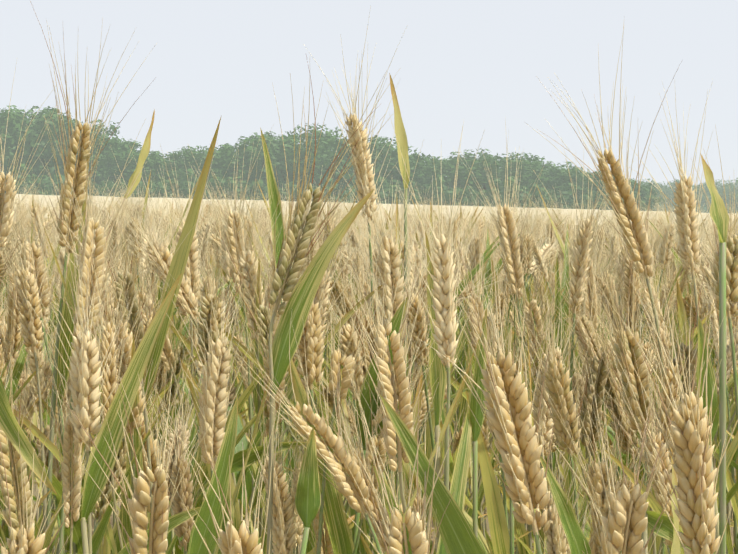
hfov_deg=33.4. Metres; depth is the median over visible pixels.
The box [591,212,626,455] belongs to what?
wheat plant
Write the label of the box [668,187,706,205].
tree
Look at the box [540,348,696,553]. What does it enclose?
wheat
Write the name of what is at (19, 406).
wheat plant
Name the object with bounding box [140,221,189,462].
wheat plant
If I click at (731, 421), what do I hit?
wheat
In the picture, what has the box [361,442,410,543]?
wheat
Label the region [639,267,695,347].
wheat plant
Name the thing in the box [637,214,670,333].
wheat plant
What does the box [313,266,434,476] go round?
wheat plant
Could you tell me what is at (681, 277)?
wheat plant
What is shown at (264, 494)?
wheat plant
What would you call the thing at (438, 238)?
wheat plant
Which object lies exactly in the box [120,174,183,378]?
wheat plant
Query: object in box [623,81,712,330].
wheat
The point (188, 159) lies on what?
tree
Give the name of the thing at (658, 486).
wheat plant
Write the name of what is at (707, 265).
wheat plant
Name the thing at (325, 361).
wheat plant
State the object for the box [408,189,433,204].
bush
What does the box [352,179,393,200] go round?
bush
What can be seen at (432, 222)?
wheat plant
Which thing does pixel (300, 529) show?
wheat
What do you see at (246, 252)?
wheat plant
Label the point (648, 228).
wheat plant
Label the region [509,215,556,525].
wheat plant
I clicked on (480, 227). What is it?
wheat plant
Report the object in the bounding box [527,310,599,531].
wheat plant
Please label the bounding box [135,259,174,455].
wheat plant
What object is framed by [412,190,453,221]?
wheat plant
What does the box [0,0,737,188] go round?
sky
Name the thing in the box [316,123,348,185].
tree
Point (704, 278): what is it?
wheat plant
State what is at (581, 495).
wheat
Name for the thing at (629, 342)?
wheat
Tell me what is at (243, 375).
wheat plant
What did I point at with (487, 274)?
wheat plant
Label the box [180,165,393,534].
wheat plant
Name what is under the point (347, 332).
wheat plant
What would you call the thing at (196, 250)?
wheat plant
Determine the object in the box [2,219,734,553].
field ground
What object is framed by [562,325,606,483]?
wheat
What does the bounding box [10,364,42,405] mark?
wheat plant
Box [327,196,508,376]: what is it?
wheat plant
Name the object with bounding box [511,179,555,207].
bush
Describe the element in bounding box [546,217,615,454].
wheat plant
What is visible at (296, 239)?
wheat plant
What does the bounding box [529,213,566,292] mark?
wheat plant
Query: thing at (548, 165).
tree
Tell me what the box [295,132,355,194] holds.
tree
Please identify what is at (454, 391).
wheat plant
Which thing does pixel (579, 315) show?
wheat plant
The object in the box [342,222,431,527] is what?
wheat plant
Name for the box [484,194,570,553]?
wheat plant
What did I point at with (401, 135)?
leaf
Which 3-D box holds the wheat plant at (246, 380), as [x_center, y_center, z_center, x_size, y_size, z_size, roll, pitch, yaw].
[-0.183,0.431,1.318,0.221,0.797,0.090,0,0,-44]
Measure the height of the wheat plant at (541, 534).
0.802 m
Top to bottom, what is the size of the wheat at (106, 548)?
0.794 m
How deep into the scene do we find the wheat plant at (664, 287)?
1.94 m
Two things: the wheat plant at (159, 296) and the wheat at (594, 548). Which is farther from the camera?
the wheat plant at (159, 296)
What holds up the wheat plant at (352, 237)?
on the field ground
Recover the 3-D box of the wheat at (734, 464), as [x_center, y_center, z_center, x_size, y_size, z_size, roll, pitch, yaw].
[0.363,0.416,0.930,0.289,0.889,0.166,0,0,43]
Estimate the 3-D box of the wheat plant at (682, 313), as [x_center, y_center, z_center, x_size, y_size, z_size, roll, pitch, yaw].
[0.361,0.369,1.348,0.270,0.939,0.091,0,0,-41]
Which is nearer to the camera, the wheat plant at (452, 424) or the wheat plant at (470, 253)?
the wheat plant at (452, 424)
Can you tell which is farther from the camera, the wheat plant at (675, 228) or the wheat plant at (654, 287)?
the wheat plant at (675, 228)
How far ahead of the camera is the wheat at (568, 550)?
0.72 m
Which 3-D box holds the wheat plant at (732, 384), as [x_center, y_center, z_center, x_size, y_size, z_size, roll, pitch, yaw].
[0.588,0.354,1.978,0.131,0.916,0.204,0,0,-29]
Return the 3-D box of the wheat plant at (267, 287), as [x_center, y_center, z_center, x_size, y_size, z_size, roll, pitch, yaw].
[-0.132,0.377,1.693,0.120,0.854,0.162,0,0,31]
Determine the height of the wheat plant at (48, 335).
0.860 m
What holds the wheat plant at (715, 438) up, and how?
on the field ground
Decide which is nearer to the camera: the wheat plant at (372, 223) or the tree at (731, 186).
the wheat plant at (372, 223)
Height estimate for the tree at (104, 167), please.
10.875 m
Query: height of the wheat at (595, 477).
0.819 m
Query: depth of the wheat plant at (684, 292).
2.16 m
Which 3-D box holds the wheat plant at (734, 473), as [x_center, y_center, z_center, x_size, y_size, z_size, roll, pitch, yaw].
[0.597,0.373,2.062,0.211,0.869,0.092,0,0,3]
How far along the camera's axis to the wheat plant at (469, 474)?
1.91 m
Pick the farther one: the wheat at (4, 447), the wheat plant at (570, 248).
the wheat plant at (570, 248)
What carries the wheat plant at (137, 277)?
on the field ground
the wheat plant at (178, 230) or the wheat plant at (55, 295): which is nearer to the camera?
the wheat plant at (55, 295)
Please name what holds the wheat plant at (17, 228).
on the field ground
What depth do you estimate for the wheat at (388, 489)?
0.64 m
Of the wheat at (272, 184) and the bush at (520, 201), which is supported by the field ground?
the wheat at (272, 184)
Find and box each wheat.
[0,62,57,246]
[0,168,52,519]
[0,174,58,531]
[0,247,38,494]
[0,313,52,549]
[0,326,58,533]
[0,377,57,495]
[0,380,167,553]
[0,431,93,553]
[0,524,9,553]
[1,301,72,553]
[2,313,57,548]
[8,386,46,451]
[11,226,130,553]
[15,335,100,552]
[30,1,156,553]
[41,334,99,553]
[45,115,161,553]
[45,339,234,553]
[79,210,152,509]
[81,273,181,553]
[91,285,224,528]
[92,341,199,553]
[118,507,199,553]
[137,335,199,512]
[151,307,203,473]
[153,255,261,553]
[156,145,234,411]
[158,265,256,526]
[160,414,292,553]
[166,215,261,553]
[188,126,272,528]
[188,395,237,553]
[198,214,351,518]
[212,442,306,553]
[221,298,381,553]
[221,487,234,531]
[258,201,473,553]
[258,205,424,553]
[260,127,286,470]
[267,56,392,553]
[268,385,328,553]
[276,419,350,553]
[278,257,422,553]
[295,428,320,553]
[302,329,411,512]
[303,7,404,542]
[312,362,388,553]
[316,274,394,553]
[325,362,463,553]
[335,140,436,503]
[337,265,404,545]
[339,232,471,553]
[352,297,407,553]
[358,350,474,534]
[360,431,441,553]
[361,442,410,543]
[373,465,411,553]
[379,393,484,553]
[384,253,486,518]
[385,323,484,553]
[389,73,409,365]
[389,114,496,519]
[401,272,592,518]
[402,313,497,553]
[416,239,557,553]
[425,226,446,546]
[457,316,593,553]
[460,121,544,550]
[467,277,521,553]
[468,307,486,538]
[478,369,674,553]
[491,274,626,552]
[505,281,611,528]
[507,265,593,524]
[510,358,525,553]
[526,27,680,376]
[527,330,536,553]
[529,246,623,547]
[529,415,595,553]
[531,364,689,553]
[533,137,634,390]
[539,419,610,553]
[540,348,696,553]
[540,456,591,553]
[541,366,655,553]
[556,288,622,532]
[557,240,672,553]
[557,290,622,505]
[558,279,714,553]
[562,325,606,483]
[564,268,657,372]
[572,302,704,523]
[573,351,644,483]
[598,272,737,553]
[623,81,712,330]
[642,264,731,412]
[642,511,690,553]
[651,375,735,506]
[670,439,680,553]
[681,126,737,430]
[696,318,718,553]
[700,153,728,553]
[712,316,737,469]
[712,439,737,525]
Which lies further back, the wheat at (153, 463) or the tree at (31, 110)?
the tree at (31, 110)
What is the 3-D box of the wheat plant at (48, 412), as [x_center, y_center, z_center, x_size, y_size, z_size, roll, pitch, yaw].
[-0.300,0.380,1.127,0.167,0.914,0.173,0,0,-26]
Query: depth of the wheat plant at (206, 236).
2.11 m
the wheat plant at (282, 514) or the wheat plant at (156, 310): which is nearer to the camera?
the wheat plant at (282, 514)
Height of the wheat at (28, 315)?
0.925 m
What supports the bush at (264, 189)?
on the field ground
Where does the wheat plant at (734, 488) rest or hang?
on the field ground
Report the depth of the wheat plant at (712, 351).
1.83 m
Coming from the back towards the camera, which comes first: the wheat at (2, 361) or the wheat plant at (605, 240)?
the wheat plant at (605, 240)
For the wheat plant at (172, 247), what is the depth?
2.68 m
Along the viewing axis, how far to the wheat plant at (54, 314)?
2.17 m
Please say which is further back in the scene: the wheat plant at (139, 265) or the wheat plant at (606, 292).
the wheat plant at (139, 265)
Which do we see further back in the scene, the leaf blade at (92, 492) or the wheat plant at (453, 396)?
the wheat plant at (453, 396)
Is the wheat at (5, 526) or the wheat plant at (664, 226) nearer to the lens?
the wheat at (5, 526)
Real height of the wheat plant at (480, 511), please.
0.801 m
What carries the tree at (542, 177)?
on the field ground
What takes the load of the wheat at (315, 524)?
on the field ground
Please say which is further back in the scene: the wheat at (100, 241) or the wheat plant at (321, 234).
the wheat plant at (321, 234)
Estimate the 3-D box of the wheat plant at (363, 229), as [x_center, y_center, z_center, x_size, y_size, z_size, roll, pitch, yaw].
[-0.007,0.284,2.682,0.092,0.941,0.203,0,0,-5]
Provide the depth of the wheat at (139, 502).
0.48 m
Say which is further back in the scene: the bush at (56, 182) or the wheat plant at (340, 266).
the bush at (56, 182)
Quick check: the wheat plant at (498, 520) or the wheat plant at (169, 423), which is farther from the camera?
the wheat plant at (169, 423)
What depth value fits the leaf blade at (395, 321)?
0.76 m
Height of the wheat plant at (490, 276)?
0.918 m
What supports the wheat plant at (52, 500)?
on the field ground
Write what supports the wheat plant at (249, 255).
on the field ground
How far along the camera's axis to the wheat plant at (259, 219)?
3.30 m
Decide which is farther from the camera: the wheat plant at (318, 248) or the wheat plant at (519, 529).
the wheat plant at (318, 248)
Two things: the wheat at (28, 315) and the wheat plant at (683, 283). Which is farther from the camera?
the wheat plant at (683, 283)
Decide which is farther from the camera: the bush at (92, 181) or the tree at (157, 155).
the tree at (157, 155)
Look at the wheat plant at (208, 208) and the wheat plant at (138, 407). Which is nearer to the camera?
the wheat plant at (138, 407)
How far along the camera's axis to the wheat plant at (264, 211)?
3.42 m
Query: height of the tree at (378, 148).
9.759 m
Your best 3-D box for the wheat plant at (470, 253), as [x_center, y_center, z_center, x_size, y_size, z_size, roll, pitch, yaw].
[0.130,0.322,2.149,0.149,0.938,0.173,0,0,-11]
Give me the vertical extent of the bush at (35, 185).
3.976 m
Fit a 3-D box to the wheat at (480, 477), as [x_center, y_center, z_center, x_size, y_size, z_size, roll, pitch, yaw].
[0.123,0.424,0.968,0.244,0.859,0.140,0,0,-36]
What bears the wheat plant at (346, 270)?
on the field ground
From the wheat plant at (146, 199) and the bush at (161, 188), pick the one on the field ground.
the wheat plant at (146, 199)
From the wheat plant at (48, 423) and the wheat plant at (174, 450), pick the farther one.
the wheat plant at (48, 423)
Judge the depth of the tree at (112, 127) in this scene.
161.35 m
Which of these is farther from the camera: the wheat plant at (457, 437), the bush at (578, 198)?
the bush at (578, 198)
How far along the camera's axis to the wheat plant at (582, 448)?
1.72 m
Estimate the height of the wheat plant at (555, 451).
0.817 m
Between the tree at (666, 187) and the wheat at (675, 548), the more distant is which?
the tree at (666, 187)
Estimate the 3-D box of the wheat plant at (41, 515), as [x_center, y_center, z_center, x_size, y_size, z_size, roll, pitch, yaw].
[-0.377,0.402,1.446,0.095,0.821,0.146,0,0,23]
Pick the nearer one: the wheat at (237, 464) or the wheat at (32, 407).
the wheat at (237, 464)
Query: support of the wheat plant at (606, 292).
on the field ground
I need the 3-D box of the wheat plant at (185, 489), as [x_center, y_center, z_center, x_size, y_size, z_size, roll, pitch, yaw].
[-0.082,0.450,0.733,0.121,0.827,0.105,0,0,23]
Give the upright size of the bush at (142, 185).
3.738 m
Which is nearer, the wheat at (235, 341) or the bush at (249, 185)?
the wheat at (235, 341)
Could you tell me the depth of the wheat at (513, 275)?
1.08 m
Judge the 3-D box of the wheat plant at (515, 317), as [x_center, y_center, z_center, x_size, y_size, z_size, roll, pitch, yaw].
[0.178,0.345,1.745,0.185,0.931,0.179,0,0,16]
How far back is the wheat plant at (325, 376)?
1.73 m
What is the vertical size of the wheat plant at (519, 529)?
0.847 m
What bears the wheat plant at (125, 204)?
on the field ground
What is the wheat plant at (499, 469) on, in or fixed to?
on the field ground
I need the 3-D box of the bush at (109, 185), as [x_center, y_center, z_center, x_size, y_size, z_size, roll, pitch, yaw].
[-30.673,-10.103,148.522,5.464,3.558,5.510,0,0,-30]
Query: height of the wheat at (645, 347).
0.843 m
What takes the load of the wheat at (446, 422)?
on the field ground
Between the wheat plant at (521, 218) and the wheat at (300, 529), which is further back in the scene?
the wheat plant at (521, 218)
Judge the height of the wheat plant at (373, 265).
0.939 m
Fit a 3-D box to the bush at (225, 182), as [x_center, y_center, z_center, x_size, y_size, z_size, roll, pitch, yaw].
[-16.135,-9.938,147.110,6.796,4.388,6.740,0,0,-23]
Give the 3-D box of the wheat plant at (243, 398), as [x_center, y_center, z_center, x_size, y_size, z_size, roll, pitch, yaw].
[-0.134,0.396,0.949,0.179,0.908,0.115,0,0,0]
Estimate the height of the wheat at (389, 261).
0.956 m
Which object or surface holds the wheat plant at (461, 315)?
on the field ground
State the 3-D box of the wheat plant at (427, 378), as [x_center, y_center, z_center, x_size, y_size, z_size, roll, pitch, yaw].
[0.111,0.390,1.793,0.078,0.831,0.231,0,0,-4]
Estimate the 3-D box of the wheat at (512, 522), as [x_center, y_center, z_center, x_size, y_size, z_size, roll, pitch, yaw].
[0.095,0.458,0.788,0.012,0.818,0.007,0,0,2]
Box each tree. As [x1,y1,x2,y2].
[0,105,54,180]
[0,106,49,162]
[12,107,80,180]
[14,106,67,123]
[30,108,82,171]
[47,119,116,183]
[80,119,119,149]
[89,135,138,191]
[96,141,134,190]
[107,147,178,186]
[112,137,141,150]
[136,151,179,175]
[162,146,215,181]
[163,150,205,196]
[193,144,259,187]
[195,144,246,175]
[198,143,239,165]
[228,132,295,191]
[235,131,280,154]
[256,134,321,190]
[277,123,331,185]
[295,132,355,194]
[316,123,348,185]
[340,137,397,186]
[368,135,396,178]
[374,141,436,204]
[394,153,440,198]
[418,156,466,197]
[436,151,487,199]
[448,153,528,194]
[464,148,517,191]
[497,158,548,186]
[498,152,561,190]
[537,156,555,169]
[543,161,601,200]
[545,166,588,192]
[580,170,640,200]
[630,180,664,210]
[639,178,670,201]
[645,181,671,206]
[664,178,679,205]
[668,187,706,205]
[695,179,727,207]
[718,178,737,210]
[718,181,737,207]
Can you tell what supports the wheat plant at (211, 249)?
on the field ground
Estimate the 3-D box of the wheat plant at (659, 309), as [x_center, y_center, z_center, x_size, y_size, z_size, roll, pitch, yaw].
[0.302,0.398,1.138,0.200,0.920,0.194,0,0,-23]
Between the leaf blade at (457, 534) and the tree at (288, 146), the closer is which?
the leaf blade at (457, 534)
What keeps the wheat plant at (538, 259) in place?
on the field ground
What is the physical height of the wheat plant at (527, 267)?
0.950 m
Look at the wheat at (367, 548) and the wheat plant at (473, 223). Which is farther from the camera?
the wheat plant at (473, 223)
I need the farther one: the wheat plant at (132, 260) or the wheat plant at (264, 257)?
the wheat plant at (264, 257)
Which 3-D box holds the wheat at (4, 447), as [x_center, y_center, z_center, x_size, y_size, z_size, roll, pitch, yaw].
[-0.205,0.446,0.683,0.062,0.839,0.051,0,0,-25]
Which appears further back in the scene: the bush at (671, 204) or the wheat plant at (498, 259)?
the bush at (671, 204)
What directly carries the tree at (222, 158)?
on the field ground
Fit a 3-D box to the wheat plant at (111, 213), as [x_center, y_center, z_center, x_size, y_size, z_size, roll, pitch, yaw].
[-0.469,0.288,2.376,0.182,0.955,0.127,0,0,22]
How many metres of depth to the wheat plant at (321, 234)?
1.83 m
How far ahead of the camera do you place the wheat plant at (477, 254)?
1.74 m
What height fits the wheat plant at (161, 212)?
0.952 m
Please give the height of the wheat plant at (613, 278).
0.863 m
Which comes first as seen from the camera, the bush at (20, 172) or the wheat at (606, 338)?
the wheat at (606, 338)
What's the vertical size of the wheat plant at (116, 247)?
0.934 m
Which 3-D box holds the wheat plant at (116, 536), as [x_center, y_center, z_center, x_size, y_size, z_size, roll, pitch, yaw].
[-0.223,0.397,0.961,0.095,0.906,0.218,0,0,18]
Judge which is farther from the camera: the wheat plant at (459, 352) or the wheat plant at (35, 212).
the wheat plant at (35, 212)
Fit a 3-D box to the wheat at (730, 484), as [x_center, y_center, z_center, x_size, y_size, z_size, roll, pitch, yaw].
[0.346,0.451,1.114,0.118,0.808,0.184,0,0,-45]
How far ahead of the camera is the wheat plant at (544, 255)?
2.07 m
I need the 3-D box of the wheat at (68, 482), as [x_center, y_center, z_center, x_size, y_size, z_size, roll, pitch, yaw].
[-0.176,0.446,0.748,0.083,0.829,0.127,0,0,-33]
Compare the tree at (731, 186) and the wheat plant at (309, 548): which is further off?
the tree at (731, 186)
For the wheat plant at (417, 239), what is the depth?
1.90 m
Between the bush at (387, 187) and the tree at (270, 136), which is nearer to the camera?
the bush at (387, 187)
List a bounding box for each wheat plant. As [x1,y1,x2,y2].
[0,158,199,553]
[0,193,92,307]
[0,207,45,276]
[0,207,59,387]
[0,282,40,486]
[0,307,7,323]
[0,307,93,518]
[0,340,45,523]
[0,410,101,553]
[1,216,55,484]
[1,288,85,524]
[3,228,102,553]
[3,276,9,310]
[3,300,58,553]
[5,184,32,379]
[5,209,82,527]
[5,209,198,493]
[5,307,43,399]
[5,361,70,553]
[6,214,50,520]
[10,203,211,553]
[10,213,34,267]
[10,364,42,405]
[11,189,60,427]
[12,184,58,244]
[12,231,101,553]
[13,170,232,511]
[13,201,55,513]
[13,202,123,503]
[13,315,80,519]
[14,277,196,553]
[16,178,56,551]
[17,316,70,533]
[17,340,72,553]
[18,215,90,455]
[22,182,64,551]
[23,204,111,339]
[25,184,48,265]
[25,234,82,457]
[33,183,56,216]
[35,115,298,553]
[36,178,109,497]
[40,217,170,546]
[43,199,58,490]
[44,166,140,475]
[47,253,65,316]
[54,247,63,282]
[55,189,170,447]
[57,286,188,552]
[68,216,165,552]
[69,196,107,242]
[71,192,108,421]
[73,201,145,499]
[79,201,266,553]
[88,186,173,288]
[90,217,144,525]
[92,195,104,219]
[94,148,330,553]
[96,277,158,421]
[97,191,239,438]
[99,208,130,402]
[99,222,163,553]
[110,189,188,395]
[111,185,160,306]
[115,177,199,341]
[116,183,137,219]
[118,235,152,396]
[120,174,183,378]
[120,198,160,387]
[124,172,151,236]
[128,257,172,447]
[130,212,143,283]
[132,189,198,362]
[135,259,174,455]
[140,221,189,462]
[145,201,162,229]
[146,347,260,553]
[147,185,277,436]
[148,193,172,288]
[149,191,199,238]
[150,211,217,397]
[151,200,215,315]
[153,193,178,315]
[154,377,269,553]
[157,195,214,371]
[157,218,179,291]
[157,227,188,419]
[158,251,222,506]
[159,201,254,373]
[164,190,256,461]
[164,214,263,375]
[169,161,310,537]
[175,265,242,553]
[176,190,243,420]
[176,282,252,492]
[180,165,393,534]
[181,191,248,433]
[184,254,211,499]
[184,263,253,497]
[185,219,269,404]
[189,340,201,383]
[190,333,257,533]
[194,331,314,538]
[197,205,208,375]
[199,250,239,383]
[202,186,271,421]
[203,190,221,224]
[203,217,243,421]
[205,185,229,271]
[205,313,331,508]
[206,201,263,265]
[207,192,286,331]
[207,219,388,472]
[208,237,264,444]
[210,193,271,301]
[211,256,254,415]
[212,253,263,437]
[218,181,252,396]
[218,275,233,346]
[220,200,333,439]
[222,296,263,499]
[229,292,277,515]
[232,186,265,323]
[234,250,360,553]
[235,184,328,463]
[236,346,331,438]
[237,240,269,406]
[241,186,346,397]
[241,200,267,336]
[242,201,266,425]
[242,244,272,510]
[242,318,315,553]
[243,182,412,544]
[243,224,269,419]
[243,242,356,463]
[244,224,290,441]
[244,387,315,553]
[245,182,330,389]
[245,199,319,441]
[253,193,352,410]
[253,196,356,553]
[258,197,268,248]
[258,211,272,252]
[258,249,270,286]
[260,221,380,388]
[262,216,298,550]
[263,245,505,529]
[263,271,341,503]
[266,286,329,553]
[283,184,318,412]
[291,266,353,444]
[292,168,352,400]
[304,245,411,501]
[311,202,351,534]
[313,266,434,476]
[314,222,474,533]
[314,223,429,401]
[315,220,418,528]
[316,231,381,544]
[319,214,365,271]
[322,199,453,506]
[322,257,495,539]
[323,300,412,553]
[324,187,369,278]
[324,189,515,551]
[324,225,358,373]
[325,250,468,435]
[325,338,433,553]
[326,245,368,409]
[327,192,356,301]
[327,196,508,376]
[332,202,353,402]
[337,232,498,504]
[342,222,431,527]
[342,256,421,402]
[343,195,421,233]
[343,210,416,261]
[343,212,380,309]
[349,199,398,406]
[364,197,559,501]
[369,250,531,535]
[370,204,391,241]
[371,213,556,553]
[384,201,448,236]
[386,206,459,473]
[390,203,454,425]
[395,217,506,491]
[396,198,498,467]
[397,180,465,409]
[399,208,498,536]
[407,195,485,466]
[410,196,482,434]
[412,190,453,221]
[414,386,532,553]
[415,210,450,381]
[415,211,528,515]
[415,229,432,270]
[417,194,509,553]
[420,237,493,553]
[421,181,467,446]
[421,212,520,509]
[422,260,505,511]
[422,267,458,446]
[423,221,593,553]
[424,203,448,431]
[426,195,449,220]
[426,202,472,497]
[426,304,436,551]
[426,309,515,545]
[427,306,505,539]
[428,203,466,336]
[428,242,503,521]
[432,259,471,493]
[434,201,478,232]
[436,235,485,528]
[437,204,509,536]
[444,320,556,531]
[450,193,565,553]
[451,197,504,508]
[451,229,527,467]
[454,238,523,469]
[456,187,591,524]
[456,209,518,240]
[457,196,498,419]
[457,206,469,236]
[462,292,531,491]
[465,234,513,345]
[469,220,500,283]
[469,250,504,535]
[473,204,505,320]
[476,201,549,457]
[476,210,535,532]
[477,213,499,282]
[478,203,562,483]
[478,285,596,540]
[480,201,513,311]
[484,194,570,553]
[484,255,551,492]
[484,260,563,512]
[488,248,567,553]
[488,280,566,553]
[490,206,579,505]
[494,318,568,550]
[496,263,564,451]
[497,257,557,460]
[499,269,661,553]
[503,271,527,530]
[509,196,563,358]
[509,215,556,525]
[511,188,552,527]
[511,198,576,478]
[511,210,599,333]
[512,201,609,342]
[514,235,623,546]
[516,195,533,237]
[516,204,535,295]
[526,229,548,344]
[527,196,609,348]
[527,198,547,282]
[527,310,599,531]
[528,211,574,290]
[529,197,579,389]
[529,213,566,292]
[530,245,580,373]
[532,197,558,294]
[534,344,567,470]
[537,186,610,373]
[538,328,581,552]
[544,211,620,461]
[544,388,657,553]
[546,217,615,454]
[546,237,571,479]
[549,207,715,480]
[550,230,620,507]
[550,241,617,497]
[559,210,573,265]
[560,330,631,509]
[563,208,576,236]
[564,364,658,551]
[565,271,612,477]
[566,189,677,449]
[566,200,639,458]
[566,236,619,451]
[567,240,617,477]
[576,204,729,501]
[578,204,659,525]
[578,245,619,461]
[583,315,718,553]
[585,264,737,545]
[589,198,612,243]
[589,201,642,240]
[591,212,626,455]
[592,225,675,274]
[594,223,673,449]
[595,196,652,461]
[595,366,715,553]
[596,214,618,272]
[597,210,675,463]
[597,273,683,469]
[598,206,621,271]
[602,209,647,338]
[606,223,659,280]
[613,261,623,308]
[631,229,702,462]
[635,263,737,553]
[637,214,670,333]
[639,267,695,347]
[640,204,660,291]
[643,222,711,357]
[645,198,670,238]
[646,211,708,241]
[647,187,731,439]
[647,204,733,389]
[648,249,737,553]
[649,217,727,416]
[649,248,736,493]
[649,267,677,389]
[650,201,737,359]
[650,270,669,376]
[651,240,737,491]
[652,201,673,308]
[653,253,707,348]
[654,189,708,325]
[655,192,731,531]
[656,230,677,341]
[656,256,710,358]
[660,219,715,458]
[664,204,710,380]
[669,323,728,396]
[670,193,711,331]
[676,224,737,470]
[677,193,737,393]
[687,224,733,524]
[689,237,737,553]
[691,205,714,333]
[696,216,736,398]
[696,312,737,512]
[699,204,737,526]
[700,209,737,379]
[706,331,730,459]
[712,243,734,553]
[716,302,737,496]
[730,388,735,521]
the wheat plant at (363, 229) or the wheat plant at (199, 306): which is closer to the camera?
the wheat plant at (199, 306)
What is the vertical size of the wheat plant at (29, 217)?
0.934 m
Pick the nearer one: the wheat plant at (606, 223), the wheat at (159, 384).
the wheat at (159, 384)
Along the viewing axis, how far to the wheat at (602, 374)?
0.87 m
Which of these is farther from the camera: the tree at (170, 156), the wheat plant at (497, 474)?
the tree at (170, 156)
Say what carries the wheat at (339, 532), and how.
on the field ground
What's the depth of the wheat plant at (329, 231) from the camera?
1.70 m
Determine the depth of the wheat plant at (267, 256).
1.76 m
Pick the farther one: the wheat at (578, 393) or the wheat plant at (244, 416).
the wheat plant at (244, 416)
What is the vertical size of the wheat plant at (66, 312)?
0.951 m
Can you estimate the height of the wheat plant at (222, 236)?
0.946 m
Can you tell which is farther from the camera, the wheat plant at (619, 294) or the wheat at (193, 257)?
the wheat plant at (619, 294)
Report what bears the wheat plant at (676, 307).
on the field ground
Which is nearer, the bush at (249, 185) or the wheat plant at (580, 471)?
the wheat plant at (580, 471)
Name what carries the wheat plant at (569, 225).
on the field ground
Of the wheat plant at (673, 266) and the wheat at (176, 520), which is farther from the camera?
the wheat plant at (673, 266)
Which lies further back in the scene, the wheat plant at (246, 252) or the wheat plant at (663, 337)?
the wheat plant at (246, 252)
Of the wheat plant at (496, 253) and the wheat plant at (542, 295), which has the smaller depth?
the wheat plant at (542, 295)
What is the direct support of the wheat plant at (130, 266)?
on the field ground
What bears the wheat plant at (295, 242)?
on the field ground
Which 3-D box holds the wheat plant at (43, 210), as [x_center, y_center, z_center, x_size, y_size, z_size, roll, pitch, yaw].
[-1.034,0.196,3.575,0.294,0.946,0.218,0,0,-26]
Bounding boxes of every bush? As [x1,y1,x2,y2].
[4,164,32,187]
[5,174,54,194]
[28,173,60,193]
[37,174,71,194]
[53,176,93,193]
[87,183,106,195]
[93,178,126,196]
[112,182,145,196]
[120,181,161,197]
[137,177,179,197]
[144,178,191,197]
[169,168,206,198]
[181,175,230,198]
[207,185,233,198]
[212,175,255,199]
[222,180,264,199]
[245,179,268,200]
[264,188,296,200]
[280,183,302,200]
[293,183,326,200]
[303,179,354,202]
[342,186,358,202]
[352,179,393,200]
[375,176,411,203]
[381,178,426,203]
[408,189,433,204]
[409,177,460,204]
[427,186,463,204]
[451,187,478,204]
[459,186,495,206]
[471,185,503,206]
[489,176,536,207]
[493,185,541,207]
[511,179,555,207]
[531,186,569,208]
[541,183,595,208]
[567,192,593,205]
[575,187,610,209]
[604,191,647,210]
[662,200,678,211]
[700,205,709,212]
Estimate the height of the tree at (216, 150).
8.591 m
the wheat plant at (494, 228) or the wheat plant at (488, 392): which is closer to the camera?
the wheat plant at (488, 392)
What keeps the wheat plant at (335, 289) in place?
on the field ground
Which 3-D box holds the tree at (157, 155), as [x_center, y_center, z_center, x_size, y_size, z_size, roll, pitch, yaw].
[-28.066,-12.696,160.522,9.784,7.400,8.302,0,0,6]
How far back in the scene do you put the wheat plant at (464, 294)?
1.52 m
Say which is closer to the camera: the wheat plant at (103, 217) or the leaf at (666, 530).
the leaf at (666, 530)
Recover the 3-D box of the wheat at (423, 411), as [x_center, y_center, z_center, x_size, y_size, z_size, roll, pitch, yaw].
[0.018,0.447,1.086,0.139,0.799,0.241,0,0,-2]
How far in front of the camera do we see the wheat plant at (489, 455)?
2.69 m
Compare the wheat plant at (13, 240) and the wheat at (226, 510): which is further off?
the wheat plant at (13, 240)
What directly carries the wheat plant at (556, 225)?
on the field ground
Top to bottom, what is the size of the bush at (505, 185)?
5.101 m
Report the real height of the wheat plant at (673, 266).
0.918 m
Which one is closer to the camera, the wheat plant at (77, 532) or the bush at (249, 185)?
the wheat plant at (77, 532)
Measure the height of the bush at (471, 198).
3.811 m
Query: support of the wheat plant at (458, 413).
on the field ground
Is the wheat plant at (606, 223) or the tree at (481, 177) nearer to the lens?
the wheat plant at (606, 223)
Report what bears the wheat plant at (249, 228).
on the field ground
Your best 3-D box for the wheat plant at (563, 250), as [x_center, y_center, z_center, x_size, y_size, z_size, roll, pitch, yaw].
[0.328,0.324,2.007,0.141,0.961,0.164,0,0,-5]
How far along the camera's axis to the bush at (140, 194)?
146.16 m
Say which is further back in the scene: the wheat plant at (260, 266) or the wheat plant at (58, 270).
the wheat plant at (260, 266)
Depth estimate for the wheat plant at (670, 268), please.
2.20 m
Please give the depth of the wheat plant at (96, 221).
2.57 m
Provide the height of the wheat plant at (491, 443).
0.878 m
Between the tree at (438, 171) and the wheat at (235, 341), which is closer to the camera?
the wheat at (235, 341)
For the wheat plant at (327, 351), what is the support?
on the field ground
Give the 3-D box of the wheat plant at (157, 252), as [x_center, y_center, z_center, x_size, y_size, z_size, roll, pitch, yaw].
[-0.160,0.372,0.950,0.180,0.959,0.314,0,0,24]
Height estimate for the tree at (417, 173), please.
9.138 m
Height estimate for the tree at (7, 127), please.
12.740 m
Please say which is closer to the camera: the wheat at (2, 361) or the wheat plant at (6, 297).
the wheat at (2, 361)

